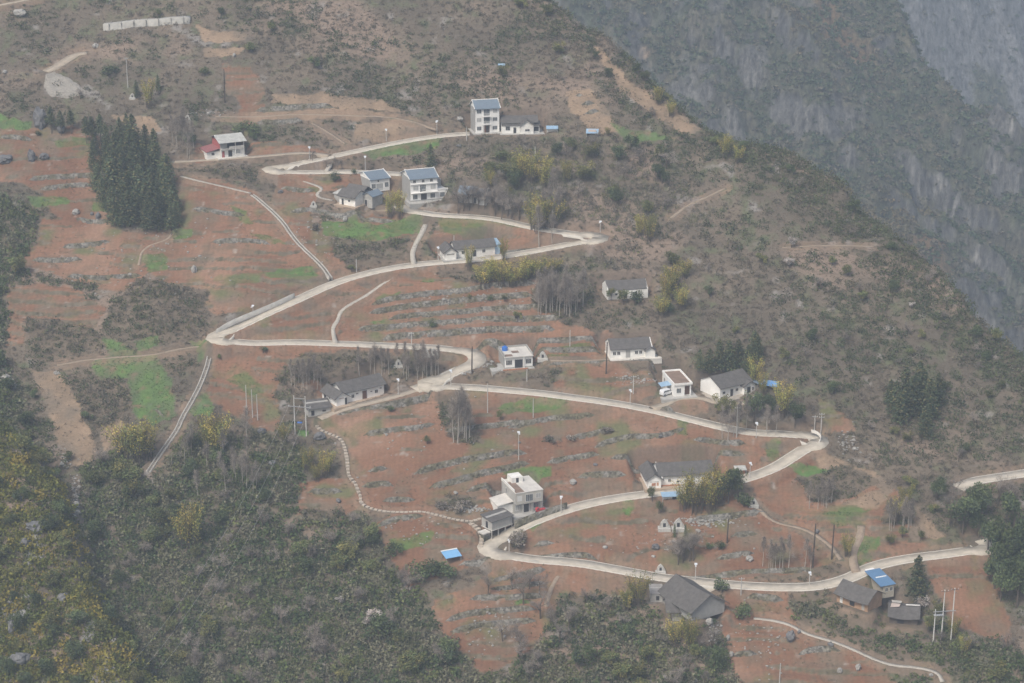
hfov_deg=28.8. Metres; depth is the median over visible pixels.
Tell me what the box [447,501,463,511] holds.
bush
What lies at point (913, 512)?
bare tree
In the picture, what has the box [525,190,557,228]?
bamboo clump
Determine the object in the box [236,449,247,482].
bare tree
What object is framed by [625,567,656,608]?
bamboo clump
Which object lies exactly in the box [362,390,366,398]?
door
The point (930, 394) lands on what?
conifer tree
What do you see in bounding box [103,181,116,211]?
conifer tree
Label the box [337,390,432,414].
terrace wall
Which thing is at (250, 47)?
broadleaf tree
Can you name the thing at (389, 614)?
bare tree
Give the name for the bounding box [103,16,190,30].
retaining wall
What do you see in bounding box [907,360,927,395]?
conifer tree
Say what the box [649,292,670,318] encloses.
bamboo clump
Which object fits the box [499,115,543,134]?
whitewashed farmhouse
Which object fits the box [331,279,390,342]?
footpath
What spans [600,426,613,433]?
bush
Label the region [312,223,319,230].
bush
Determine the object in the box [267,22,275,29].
broadleaf tree
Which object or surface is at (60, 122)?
conifer tree
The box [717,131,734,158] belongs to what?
bamboo clump
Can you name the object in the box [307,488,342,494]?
terrace wall
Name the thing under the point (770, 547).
bare tree
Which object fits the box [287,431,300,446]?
bare tree
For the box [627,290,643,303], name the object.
bush
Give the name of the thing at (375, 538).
broadleaf tree
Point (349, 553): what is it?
broadleaf tree
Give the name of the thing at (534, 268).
bamboo clump
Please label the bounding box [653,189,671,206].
bare tree
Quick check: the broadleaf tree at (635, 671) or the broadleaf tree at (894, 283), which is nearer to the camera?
the broadleaf tree at (635, 671)
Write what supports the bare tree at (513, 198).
on the terrain at (980, 608)
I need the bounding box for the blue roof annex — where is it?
[362,189,383,208]
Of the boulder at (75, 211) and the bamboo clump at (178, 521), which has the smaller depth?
the bamboo clump at (178, 521)
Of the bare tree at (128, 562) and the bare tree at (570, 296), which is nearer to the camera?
the bare tree at (128, 562)
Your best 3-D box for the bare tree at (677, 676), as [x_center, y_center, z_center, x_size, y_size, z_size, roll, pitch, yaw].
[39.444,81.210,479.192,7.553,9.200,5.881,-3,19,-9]
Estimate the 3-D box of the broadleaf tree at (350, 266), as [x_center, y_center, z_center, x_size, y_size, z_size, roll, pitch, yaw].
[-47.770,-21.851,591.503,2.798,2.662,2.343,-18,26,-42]
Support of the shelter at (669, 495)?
on the terrain at (980, 608)
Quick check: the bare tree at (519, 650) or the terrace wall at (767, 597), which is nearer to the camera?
the bare tree at (519, 650)
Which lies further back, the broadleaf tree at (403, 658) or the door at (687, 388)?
the door at (687, 388)
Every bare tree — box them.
[76,88,84,99]
[83,486,94,497]
[92,448,109,465]
[119,551,136,566]
[137,542,151,553]
[167,114,177,144]
[174,120,179,142]
[177,106,186,133]
[177,124,191,157]
[178,114,184,141]
[179,436,190,463]
[179,631,200,652]
[184,421,194,454]
[185,135,192,159]
[185,432,193,455]
[186,649,202,665]
[189,120,194,147]
[192,469,201,499]
[195,565,204,581]
[201,440,211,463]
[202,575,227,597]
[207,551,231,569]
[213,651,224,670]
[215,450,222,468]
[217,428,228,448]
[218,463,231,488]
[219,486,234,499]
[223,532,233,544]
[226,626,238,635]
[228,444,236,473]
[230,453,237,482]
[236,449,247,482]
[238,404,254,446]
[240,454,250,487]
[241,545,261,559]
[241,606,257,621]
[241,665,263,682]
[242,581,260,597]
[245,466,259,482]
[249,507,272,526]
[252,461,263,486]
[254,648,270,661]
[266,549,280,560]
[266,648,275,657]
[271,602,294,626]
[282,523,295,538]
[286,358,294,386]
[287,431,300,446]
[291,366,296,387]
[295,359,300,379]
[298,360,306,386]
[298,365,304,380]
[299,593,316,611]
[301,618,323,646]
[303,367,310,380]
[307,358,311,373]
[307,634,325,656]
[310,357,315,382]
[313,365,320,389]
[315,634,336,653]
[316,363,325,379]
[319,527,342,544]
[346,511,360,523]
[347,534,364,546]
[350,585,370,601]
[354,345,363,376]
[366,348,376,371]
[368,342,379,373]
[374,345,386,367]
[380,348,386,373]
[383,605,398,625]
[385,347,392,371]
[393,342,398,368]
[396,563,408,585]
[399,353,405,374]
[400,340,407,368]
[401,566,424,592]
[402,356,411,379]
[403,350,410,377]
[410,342,419,369]
[411,351,420,379]
[418,337,428,370]
[419,351,425,378]
[421,344,427,371]
[424,351,429,369]
[427,349,433,373]
[429,352,434,369]
[431,640,444,664]
[432,344,442,374]
[433,349,437,375]
[444,396,461,442]
[448,185,467,213]
[453,389,466,442]
[455,188,469,210]
[455,391,470,439]
[457,382,470,433]
[459,177,476,210]
[460,403,477,439]
[462,401,477,441]
[468,183,478,206]
[472,181,491,209]
[473,191,481,209]
[480,571,495,593]
[483,178,501,206]
[484,188,501,215]
[490,187,509,201]
[494,622,513,641]
[495,197,510,218]
[501,188,514,216]
[501,568,523,589]
[504,193,521,218]
[507,617,525,648]
[510,572,533,604]
[513,194,527,219]
[513,632,528,662]
[516,134,526,144]
[519,567,534,588]
[523,656,541,676]
[527,591,552,618]
[528,570,548,594]
[531,202,544,243]
[531,282,544,314]
[531,649,543,667]
[533,268,542,296]
[534,282,548,313]
[539,265,548,303]
[541,603,558,623]
[542,181,554,222]
[542,273,556,311]
[542,278,549,306]
[542,279,550,310]
[544,190,554,221]
[544,266,557,288]
[546,210,558,229]
[548,166,562,207]
[549,273,556,310]
[551,190,559,228]
[553,66,564,80]
[553,270,560,304]
[553,278,560,310]
[554,621,569,642]
[555,185,561,218]
[555,283,565,315]
[558,262,571,283]
[559,269,571,290]
[560,273,569,313]
[560,279,570,314]
[561,143,572,158]
[562,603,581,633]
[564,289,574,315]
[565,272,574,306]
[565,278,575,307]
[567,178,585,196]
[572,285,582,314]
[573,271,583,310]
[576,587,597,604]
[580,266,589,306]
[580,270,587,291]
[589,130,599,142]
[599,595,611,609]
[615,156,630,176]
[617,611,630,626]
[629,146,647,164]
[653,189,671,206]
[655,631,672,645]
[659,150,677,168]
[662,667,685,682]
[666,538,685,550]
[673,543,684,564]
[677,537,688,561]
[678,534,698,560]
[679,653,693,670]
[684,528,707,560]
[686,530,701,561]
[700,627,722,647]
[717,405,727,437]
[724,409,735,435]
[729,409,739,436]
[734,399,744,435]
[743,398,751,430]
[758,535,768,565]
[762,402,771,430]
[763,405,771,425]
[767,539,774,557]
[771,545,777,567]
[772,405,780,434]
[774,542,782,567]
[775,535,785,567]
[779,541,787,567]
[784,533,797,567]
[795,176,805,187]
[799,537,809,563]
[801,344,812,359]
[804,481,812,508]
[807,543,814,570]
[813,484,821,499]
[815,276,826,289]
[818,477,825,494]
[824,484,831,507]
[826,477,832,494]
[830,474,837,501]
[856,280,863,292]
[885,498,894,529]
[887,500,898,527]
[889,505,896,530]
[900,496,908,526]
[900,501,907,525]
[905,501,913,529]
[906,502,916,521]
[910,496,916,525]
[910,498,915,525]
[923,271,937,284]
[936,484,963,525]
[936,630,945,643]
[945,469,967,502]
[956,447,965,461]
[961,633,979,649]
[969,410,979,422]
[970,340,981,351]
[995,474,1011,506]
[999,630,1016,650]
[1006,475,1018,493]
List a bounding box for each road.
[0,0,26,5]
[43,51,87,72]
[174,152,329,162]
[206,205,992,589]
[262,132,469,174]
[317,389,417,419]
[410,366,456,391]
[650,396,745,409]
[953,470,1023,489]
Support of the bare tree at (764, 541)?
on the terrain at (980, 608)
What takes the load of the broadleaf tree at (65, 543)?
on the terrain at (980, 608)
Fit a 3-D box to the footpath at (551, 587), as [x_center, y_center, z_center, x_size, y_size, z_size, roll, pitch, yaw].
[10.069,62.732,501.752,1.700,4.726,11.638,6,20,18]
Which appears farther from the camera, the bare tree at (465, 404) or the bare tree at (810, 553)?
the bare tree at (465, 404)
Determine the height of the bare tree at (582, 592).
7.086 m
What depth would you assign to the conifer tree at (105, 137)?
631.66 m
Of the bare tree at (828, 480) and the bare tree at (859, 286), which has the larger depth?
the bare tree at (859, 286)
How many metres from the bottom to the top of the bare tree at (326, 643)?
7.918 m
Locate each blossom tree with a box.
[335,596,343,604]
[362,614,371,623]
[366,608,381,616]
[784,257,794,264]
[788,236,798,247]
[915,595,929,610]
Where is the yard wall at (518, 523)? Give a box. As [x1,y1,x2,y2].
[514,502,566,528]
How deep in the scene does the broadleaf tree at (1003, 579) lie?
495.58 m
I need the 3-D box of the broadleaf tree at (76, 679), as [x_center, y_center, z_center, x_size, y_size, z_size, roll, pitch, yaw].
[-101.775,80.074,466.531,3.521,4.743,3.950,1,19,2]
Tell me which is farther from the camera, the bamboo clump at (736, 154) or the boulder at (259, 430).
the bamboo clump at (736, 154)
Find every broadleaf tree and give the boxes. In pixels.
[0,348,6,364]
[0,378,21,389]
[0,540,8,555]
[0,655,15,673]
[1,512,16,525]
[7,609,22,629]
[8,255,26,273]
[8,562,21,576]
[8,589,19,600]
[12,486,28,502]
[13,411,34,424]
[14,433,31,448]
[16,670,32,682]
[28,593,41,603]
[30,389,37,399]
[34,447,53,461]
[37,658,54,671]
[39,511,61,532]
[42,568,60,586]
[45,623,63,638]
[50,498,70,513]
[52,529,70,541]
[58,538,70,548]
[63,450,72,461]
[63,638,85,657]
[64,609,90,625]
[70,672,84,682]
[80,411,92,420]
[80,470,104,484]
[89,619,108,631]
[100,602,116,618]
[109,457,133,481]
[112,568,126,585]
[119,466,143,480]
[120,478,146,497]
[126,640,137,651]
[140,524,159,544]
[144,495,159,507]
[145,506,171,527]
[155,8,162,13]
[164,488,181,499]
[164,648,187,664]
[165,618,177,631]
[166,502,184,521]
[167,676,184,682]
[176,665,203,682]
[181,465,197,478]
[184,133,197,143]
[184,431,202,448]
[197,611,218,634]
[198,66,208,76]
[208,449,228,463]
[210,443,222,450]
[211,509,230,526]
[218,6,225,13]
[242,41,256,52]
[249,132,256,140]
[257,487,271,500]
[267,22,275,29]
[288,554,314,576]
[289,539,312,556]
[304,677,323,682]
[307,57,320,65]
[328,552,349,571]
[334,666,351,681]
[336,537,358,558]
[337,654,354,666]
[347,264,355,271]
[348,532,362,544]
[360,612,398,640]
[361,558,380,573]
[363,522,380,536]
[364,533,379,547]
[396,650,417,676]
[402,652,425,672]
[422,436,430,443]
[434,636,459,667]
[483,161,495,172]
[494,149,510,161]
[495,162,521,180]
[496,64,509,77]
[496,410,502,420]
[506,169,522,187]
[513,311,522,322]
[514,0,528,8]
[540,3,552,16]
[550,140,563,156]
[552,40,565,54]
[562,136,577,146]
[571,643,595,668]
[574,160,596,181]
[581,142,598,158]
[592,50,600,58]
[601,650,615,664]
[604,68,613,77]
[606,184,619,198]
[606,287,616,296]
[608,189,624,202]
[610,661,630,680]
[611,143,626,161]
[617,289,629,304]
[623,134,639,152]
[628,659,647,678]
[632,62,642,71]
[634,677,649,682]
[638,70,650,81]
[638,644,660,663]
[641,199,654,211]
[647,486,655,501]
[651,163,670,183]
[654,144,668,157]
[655,500,663,513]
[663,92,672,100]
[663,302,674,312]
[664,250,678,265]
[687,641,704,655]
[696,482,712,506]
[701,645,728,668]
[703,285,714,293]
[708,135,721,145]
[712,393,730,415]
[717,467,742,503]
[729,399,737,415]
[731,469,747,496]
[732,326,740,331]
[738,140,749,147]
[742,390,764,422]
[755,252,767,263]
[762,393,777,417]
[778,346,789,358]
[786,164,794,173]
[787,401,805,427]
[805,327,818,338]
[826,380,840,393]
[828,255,837,263]
[841,264,851,273]
[847,199,860,212]
[857,290,867,298]
[885,533,896,545]
[887,241,897,249]
[888,279,899,289]
[889,426,899,433]
[898,526,908,537]
[901,475,918,488]
[902,430,912,440]
[906,348,914,355]
[917,328,925,338]
[918,530,925,539]
[922,615,936,632]
[928,504,939,511]
[930,475,952,499]
[932,599,946,612]
[941,381,950,391]
[945,497,980,533]
[957,442,969,453]
[962,486,983,513]
[966,324,982,335]
[968,510,986,537]
[971,481,997,517]
[978,519,1004,560]
[981,350,991,358]
[981,514,1005,549]
[983,543,1010,588]
[985,389,992,396]
[991,327,1003,338]
[992,562,1019,601]
[994,520,1023,574]
[998,380,1004,386]
[1001,490,1023,525]
[1001,555,1023,607]
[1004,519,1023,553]
[1014,540,1023,558]
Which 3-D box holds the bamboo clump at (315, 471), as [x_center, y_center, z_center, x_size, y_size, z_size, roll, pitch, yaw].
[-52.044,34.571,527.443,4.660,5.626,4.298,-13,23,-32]
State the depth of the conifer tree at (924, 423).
540.34 m
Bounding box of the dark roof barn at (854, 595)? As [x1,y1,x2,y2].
[833,579,885,611]
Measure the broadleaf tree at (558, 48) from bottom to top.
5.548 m
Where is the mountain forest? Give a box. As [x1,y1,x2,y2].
[566,0,1023,354]
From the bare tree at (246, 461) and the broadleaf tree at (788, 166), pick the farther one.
the broadleaf tree at (788, 166)
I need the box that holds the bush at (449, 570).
[437,561,456,577]
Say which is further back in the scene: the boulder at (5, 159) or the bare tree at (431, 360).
the boulder at (5, 159)
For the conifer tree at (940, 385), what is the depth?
548.32 m
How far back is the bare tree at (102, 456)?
533.42 m
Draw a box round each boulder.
[0,154,11,163]
[0,374,9,378]
[8,620,15,634]
[8,652,30,664]
[13,9,25,16]
[20,538,29,546]
[26,521,44,532]
[27,149,34,161]
[33,106,46,129]
[39,153,48,158]
[57,125,64,133]
[57,592,67,601]
[72,209,79,214]
[95,212,100,218]
[191,265,196,272]
[257,428,265,433]
[313,432,325,439]
[569,479,576,484]
[652,543,658,549]
[706,618,712,625]
[746,555,752,561]
[786,630,794,642]
[855,663,860,670]
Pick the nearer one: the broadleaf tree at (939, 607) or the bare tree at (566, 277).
the broadleaf tree at (939, 607)
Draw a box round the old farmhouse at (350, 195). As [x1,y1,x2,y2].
[332,183,372,209]
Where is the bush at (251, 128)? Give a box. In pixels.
[244,122,261,134]
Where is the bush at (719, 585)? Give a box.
[714,576,729,592]
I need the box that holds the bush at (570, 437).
[566,435,576,440]
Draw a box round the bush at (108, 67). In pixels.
[101,64,119,75]
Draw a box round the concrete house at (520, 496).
[489,472,547,523]
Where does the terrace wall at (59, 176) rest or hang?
on the terrain at (980, 608)
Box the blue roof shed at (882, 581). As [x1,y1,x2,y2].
[865,568,895,597]
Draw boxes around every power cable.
[128,410,286,666]
[148,410,297,662]
[162,405,310,665]
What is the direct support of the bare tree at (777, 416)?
on the terrain at (980, 608)
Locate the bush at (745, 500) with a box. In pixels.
[733,492,753,506]
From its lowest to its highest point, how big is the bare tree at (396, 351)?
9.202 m
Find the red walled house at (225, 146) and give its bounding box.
[199,132,247,159]
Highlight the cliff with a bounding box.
[898,0,1023,127]
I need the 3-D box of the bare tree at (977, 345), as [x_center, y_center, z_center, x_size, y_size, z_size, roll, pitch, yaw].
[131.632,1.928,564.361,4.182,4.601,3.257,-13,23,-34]
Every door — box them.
[228,150,232,156]
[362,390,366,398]
[376,183,382,189]
[420,185,425,191]
[421,193,426,199]
[483,125,489,132]
[484,109,489,115]
[484,117,489,123]
[514,359,522,367]
[523,503,528,511]
[626,350,629,357]
[685,386,689,393]
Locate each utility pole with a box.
[223,69,224,102]
[471,346,472,373]
[487,383,487,412]
[605,342,607,373]
[726,519,728,542]
[812,524,815,567]
[819,414,824,433]
[831,524,834,559]
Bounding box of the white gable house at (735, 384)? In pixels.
[700,368,758,404]
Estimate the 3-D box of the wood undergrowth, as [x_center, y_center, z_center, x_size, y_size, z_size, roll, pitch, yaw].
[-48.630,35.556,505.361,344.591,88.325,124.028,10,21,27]
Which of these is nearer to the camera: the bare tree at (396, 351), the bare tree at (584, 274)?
the bare tree at (396, 351)
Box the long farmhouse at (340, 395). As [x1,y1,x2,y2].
[320,373,386,411]
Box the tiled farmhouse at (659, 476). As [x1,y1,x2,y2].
[638,459,713,492]
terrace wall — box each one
[0,134,31,140]
[29,171,107,180]
[32,257,81,262]
[40,182,92,189]
[63,240,109,248]
[67,273,141,280]
[75,217,106,223]
[192,207,244,216]
[211,238,270,244]
[256,103,333,111]
[257,118,300,124]
[281,186,314,192]
[291,207,392,222]
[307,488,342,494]
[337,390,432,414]
[357,315,560,331]
[361,481,393,487]
[363,422,433,435]
[367,466,387,471]
[370,292,533,313]
[371,280,535,304]
[378,513,422,526]
[382,325,554,340]
[382,497,414,502]
[388,304,541,319]
[413,449,526,474]
[429,461,529,488]
[446,419,517,432]
[446,605,535,620]
[451,618,534,632]
[459,557,490,566]
[467,482,501,495]
[470,593,542,600]
[473,336,598,352]
[491,567,545,581]
[491,581,544,590]
[507,248,532,252]
[508,412,594,427]
[533,346,600,359]
[533,540,553,546]
[539,552,596,559]
[547,451,599,463]
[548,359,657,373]
[568,428,611,439]
[577,471,625,477]
[581,101,594,104]
[585,109,598,113]
[594,428,684,447]
[610,450,744,473]
[651,406,715,422]
[689,567,813,577]
[693,437,745,445]
[693,509,767,521]
[717,551,753,559]
[730,531,757,536]
[733,650,756,656]
[746,593,783,601]
[798,646,840,654]
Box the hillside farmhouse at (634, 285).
[602,278,647,299]
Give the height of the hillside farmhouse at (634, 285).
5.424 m
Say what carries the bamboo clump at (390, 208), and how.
on the terrain at (980, 608)
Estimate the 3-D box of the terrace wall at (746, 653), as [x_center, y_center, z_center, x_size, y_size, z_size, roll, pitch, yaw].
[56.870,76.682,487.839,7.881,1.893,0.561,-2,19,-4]
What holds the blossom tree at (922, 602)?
on the terrain at (980, 608)
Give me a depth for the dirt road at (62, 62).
660.98 m
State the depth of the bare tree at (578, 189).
615.22 m
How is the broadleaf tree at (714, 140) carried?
on the terrain at (980, 608)
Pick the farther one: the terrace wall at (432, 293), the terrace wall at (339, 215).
the terrace wall at (339, 215)
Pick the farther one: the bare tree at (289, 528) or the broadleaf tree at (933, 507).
the broadleaf tree at (933, 507)
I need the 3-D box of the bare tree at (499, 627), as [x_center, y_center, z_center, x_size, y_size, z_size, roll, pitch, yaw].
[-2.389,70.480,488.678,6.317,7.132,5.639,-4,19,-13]
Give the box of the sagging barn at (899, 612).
[887,600,920,624]
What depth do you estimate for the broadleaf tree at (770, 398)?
545.69 m
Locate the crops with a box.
[8,118,871,603]
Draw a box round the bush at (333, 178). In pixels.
[329,171,343,180]
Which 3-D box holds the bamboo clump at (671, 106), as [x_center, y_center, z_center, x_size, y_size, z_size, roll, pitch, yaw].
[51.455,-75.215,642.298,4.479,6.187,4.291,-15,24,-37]
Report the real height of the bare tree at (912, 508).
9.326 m
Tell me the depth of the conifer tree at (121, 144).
624.42 m
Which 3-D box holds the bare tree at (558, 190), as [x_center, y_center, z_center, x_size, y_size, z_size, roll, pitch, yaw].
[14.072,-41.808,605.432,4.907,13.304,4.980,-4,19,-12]
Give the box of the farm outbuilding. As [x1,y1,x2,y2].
[302,397,332,416]
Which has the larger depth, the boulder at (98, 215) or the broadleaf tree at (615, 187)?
the broadleaf tree at (615, 187)
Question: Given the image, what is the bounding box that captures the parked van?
[659,388,671,395]
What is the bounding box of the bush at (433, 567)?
[418,558,445,576]
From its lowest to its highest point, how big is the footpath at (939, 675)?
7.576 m
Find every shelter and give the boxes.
[441,548,461,564]
[546,126,557,132]
[586,129,598,136]
[660,491,678,502]
[734,465,746,473]
[764,380,777,393]
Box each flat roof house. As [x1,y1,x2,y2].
[490,344,533,375]
[658,369,697,403]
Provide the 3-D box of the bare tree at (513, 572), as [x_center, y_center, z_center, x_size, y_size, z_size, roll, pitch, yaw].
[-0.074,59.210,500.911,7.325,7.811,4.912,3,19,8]
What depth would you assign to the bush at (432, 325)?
576.58 m
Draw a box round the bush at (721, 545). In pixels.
[714,541,725,549]
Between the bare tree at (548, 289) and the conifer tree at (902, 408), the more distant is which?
the bare tree at (548, 289)
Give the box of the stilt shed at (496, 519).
[478,508,513,541]
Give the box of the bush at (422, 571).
[405,559,430,582]
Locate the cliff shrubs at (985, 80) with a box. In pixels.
[920,3,1023,115]
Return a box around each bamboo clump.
[101,417,143,462]
[114,416,158,465]
[131,424,160,460]
[139,79,155,107]
[168,502,199,548]
[172,499,203,548]
[193,413,220,456]
[194,409,233,451]
[273,421,292,441]
[295,446,317,473]
[306,463,322,481]
[316,445,338,478]
[380,191,394,218]
[391,189,406,219]
[461,245,474,268]
[472,263,495,287]
[480,256,505,280]
[483,164,495,187]
[483,258,513,285]
[497,237,509,260]
[500,265,525,287]
[508,145,527,181]
[509,253,535,283]
[518,146,542,184]
[521,197,548,233]
[521,258,546,279]
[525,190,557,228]
[527,253,559,276]
[533,154,554,191]
[537,197,566,227]
[541,256,563,273]
[558,160,572,184]
[604,126,609,135]
[618,586,635,610]
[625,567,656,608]
[634,212,646,238]
[639,214,658,242]
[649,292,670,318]
[653,86,664,105]
[659,268,677,301]
[663,262,683,293]
[663,613,689,646]
[664,98,676,117]
[671,283,689,311]
[671,472,697,512]
[676,257,693,279]
[679,462,718,515]
[679,614,701,651]
[700,464,729,514]
[712,463,729,506]
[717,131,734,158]
[731,142,745,163]
[745,350,764,380]
[757,370,768,395]
[769,377,796,420]
[840,529,857,558]
[885,495,903,519]
[897,485,915,505]
[945,614,963,639]
[957,632,971,655]
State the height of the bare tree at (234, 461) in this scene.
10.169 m
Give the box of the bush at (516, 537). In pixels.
[508,528,526,548]
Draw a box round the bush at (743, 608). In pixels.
[733,601,752,619]
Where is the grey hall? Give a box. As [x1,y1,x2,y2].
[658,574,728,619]
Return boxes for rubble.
[7,109,861,680]
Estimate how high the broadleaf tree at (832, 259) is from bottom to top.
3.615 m
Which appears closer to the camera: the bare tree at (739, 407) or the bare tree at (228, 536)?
the bare tree at (228, 536)
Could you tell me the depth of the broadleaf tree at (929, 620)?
488.85 m
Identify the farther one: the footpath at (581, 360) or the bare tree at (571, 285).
the bare tree at (571, 285)
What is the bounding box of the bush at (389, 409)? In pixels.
[385,405,393,411]
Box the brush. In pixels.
[0,0,1023,672]
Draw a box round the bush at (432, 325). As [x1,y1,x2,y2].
[429,318,438,327]
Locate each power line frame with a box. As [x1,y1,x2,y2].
[289,395,310,435]
[932,588,958,641]
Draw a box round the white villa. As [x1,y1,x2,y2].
[400,167,447,208]
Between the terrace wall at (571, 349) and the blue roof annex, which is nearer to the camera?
the terrace wall at (571, 349)
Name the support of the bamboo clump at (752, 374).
on the terrain at (980, 608)
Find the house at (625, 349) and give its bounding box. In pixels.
[605,336,661,363]
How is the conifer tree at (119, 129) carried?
on the terrain at (980, 608)
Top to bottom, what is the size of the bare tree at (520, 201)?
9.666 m
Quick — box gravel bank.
[44,72,86,97]
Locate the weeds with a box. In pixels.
[0,0,1021,682]
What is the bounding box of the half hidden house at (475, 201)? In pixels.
[457,185,491,205]
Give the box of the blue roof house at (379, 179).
[357,168,390,190]
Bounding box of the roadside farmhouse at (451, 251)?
[438,238,500,262]
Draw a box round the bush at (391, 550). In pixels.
[383,541,403,558]
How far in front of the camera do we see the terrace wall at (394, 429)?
542.39 m
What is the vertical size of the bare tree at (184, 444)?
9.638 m
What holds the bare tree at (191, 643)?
on the terrain at (980, 608)
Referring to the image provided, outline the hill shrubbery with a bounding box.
[0,411,157,682]
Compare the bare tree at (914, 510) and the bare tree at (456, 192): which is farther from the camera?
the bare tree at (456, 192)
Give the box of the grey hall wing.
[663,598,709,620]
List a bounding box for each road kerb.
[229,204,971,583]
[229,214,968,590]
[285,135,468,171]
[290,132,463,175]
[963,476,1023,490]
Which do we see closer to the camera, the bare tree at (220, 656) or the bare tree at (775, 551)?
the bare tree at (220, 656)
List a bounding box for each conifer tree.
[44,106,57,133]
[54,110,65,135]
[66,109,75,133]
[80,116,88,143]
[85,116,98,136]
[86,140,101,170]
[87,162,101,186]
[88,130,100,154]
[89,163,106,193]
[93,113,105,142]
[95,175,106,203]
[97,155,118,192]
[99,141,107,166]
[100,123,110,147]
[100,146,112,171]
[101,153,118,183]
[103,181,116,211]
[105,186,120,225]
[108,132,118,152]
[113,196,131,226]
[114,117,125,144]
[115,152,132,189]
[116,137,128,162]
[116,151,128,178]
[117,190,140,226]
[118,171,133,201]
[120,112,129,141]
[122,114,140,152]
[124,127,135,156]
[126,132,140,164]
[127,142,143,176]
[128,164,145,196]
[132,175,153,212]
[133,80,140,96]
[136,148,147,174]
[137,199,156,230]
[139,139,148,163]
[140,124,150,153]
[144,194,167,230]
[145,127,162,165]
[145,139,162,174]
[154,75,160,90]
[157,153,176,183]
[159,167,176,195]
[162,205,180,230]
[164,186,178,212]
[166,183,182,209]
[169,199,183,224]
[423,144,437,167]
[673,524,676,537]
[692,348,706,370]
[703,348,716,373]
[713,338,728,370]
[721,339,737,372]
[730,339,744,370]
[740,345,752,373]
[746,329,761,357]
[751,334,764,360]
[881,379,894,405]
[885,380,904,414]
[888,390,909,425]
[898,365,913,404]
[903,376,923,419]
[904,555,930,600]
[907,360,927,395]
[908,368,934,407]
[915,405,935,437]
[917,378,942,419]
[932,372,948,404]
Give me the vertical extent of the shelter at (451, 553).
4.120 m
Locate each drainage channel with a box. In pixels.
[146,356,210,472]
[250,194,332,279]
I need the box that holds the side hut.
[649,584,662,601]
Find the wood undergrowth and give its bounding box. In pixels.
[0,191,1023,682]
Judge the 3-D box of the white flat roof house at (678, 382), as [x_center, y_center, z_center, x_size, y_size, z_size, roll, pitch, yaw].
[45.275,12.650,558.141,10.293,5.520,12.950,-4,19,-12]
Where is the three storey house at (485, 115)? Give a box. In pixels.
[468,98,501,134]
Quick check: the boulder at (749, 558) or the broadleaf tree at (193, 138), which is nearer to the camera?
the boulder at (749, 558)
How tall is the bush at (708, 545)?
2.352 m
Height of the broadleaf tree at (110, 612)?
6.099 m
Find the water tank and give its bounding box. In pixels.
[502,345,507,350]
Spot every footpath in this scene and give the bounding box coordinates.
[57,346,198,365]
[137,234,171,264]
[180,176,250,193]
[215,114,437,130]
[303,181,332,200]
[311,123,345,143]
[324,164,331,171]
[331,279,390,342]
[410,224,427,264]
[544,576,559,606]
[550,358,609,361]
[670,188,725,217]
[744,497,842,559]
[754,617,944,681]
[782,245,873,247]
[849,525,864,572]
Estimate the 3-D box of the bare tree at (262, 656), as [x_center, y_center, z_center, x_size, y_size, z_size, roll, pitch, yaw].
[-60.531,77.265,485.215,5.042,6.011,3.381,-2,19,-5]
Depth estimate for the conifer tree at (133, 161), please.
618.26 m
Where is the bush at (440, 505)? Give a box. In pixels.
[434,500,451,508]
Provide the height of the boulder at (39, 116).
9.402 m
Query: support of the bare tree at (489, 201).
on the terrain at (980, 608)
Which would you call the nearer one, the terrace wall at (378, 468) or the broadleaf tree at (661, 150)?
the terrace wall at (378, 468)
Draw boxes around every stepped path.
[315,425,481,522]
[469,523,483,547]
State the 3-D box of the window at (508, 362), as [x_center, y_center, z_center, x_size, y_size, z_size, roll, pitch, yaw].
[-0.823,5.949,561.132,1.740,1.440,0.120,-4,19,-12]
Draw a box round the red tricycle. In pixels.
[535,507,544,512]
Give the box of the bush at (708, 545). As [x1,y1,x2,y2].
[706,542,714,548]
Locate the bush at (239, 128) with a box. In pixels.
[230,119,251,132]
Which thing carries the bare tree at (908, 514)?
on the terrain at (980, 608)
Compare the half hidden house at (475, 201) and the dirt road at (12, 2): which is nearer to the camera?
the half hidden house at (475, 201)
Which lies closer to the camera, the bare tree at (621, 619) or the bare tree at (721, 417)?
the bare tree at (621, 619)
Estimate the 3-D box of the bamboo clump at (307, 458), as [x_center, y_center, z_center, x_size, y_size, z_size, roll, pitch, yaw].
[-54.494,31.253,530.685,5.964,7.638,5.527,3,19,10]
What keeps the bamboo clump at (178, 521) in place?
on the terrain at (980, 608)
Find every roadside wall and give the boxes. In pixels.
[216,293,294,332]
[811,429,820,442]
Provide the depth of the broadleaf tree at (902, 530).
514.05 m
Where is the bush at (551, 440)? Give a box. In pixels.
[543,435,555,442]
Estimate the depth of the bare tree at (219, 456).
527.44 m
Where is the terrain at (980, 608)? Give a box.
[0,0,1023,682]
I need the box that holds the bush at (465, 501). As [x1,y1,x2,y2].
[455,499,472,508]
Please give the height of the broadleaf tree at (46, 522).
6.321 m
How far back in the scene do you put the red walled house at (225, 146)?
628.27 m
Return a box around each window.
[506,360,511,364]
[526,493,532,501]
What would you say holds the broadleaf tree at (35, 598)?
on the terrain at (980, 608)
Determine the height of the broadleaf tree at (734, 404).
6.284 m
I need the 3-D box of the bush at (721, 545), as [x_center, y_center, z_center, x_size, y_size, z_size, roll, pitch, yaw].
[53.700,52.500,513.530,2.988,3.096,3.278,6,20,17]
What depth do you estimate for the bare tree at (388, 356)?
559.81 m
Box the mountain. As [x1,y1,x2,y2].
[552,0,1023,353]
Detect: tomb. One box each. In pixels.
[129,93,135,99]
[310,201,316,207]
[394,359,402,367]
[537,351,547,361]
[655,564,665,573]
[658,519,670,531]
[671,518,684,531]
[749,498,758,508]
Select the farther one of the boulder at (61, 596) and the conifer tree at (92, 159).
the conifer tree at (92, 159)

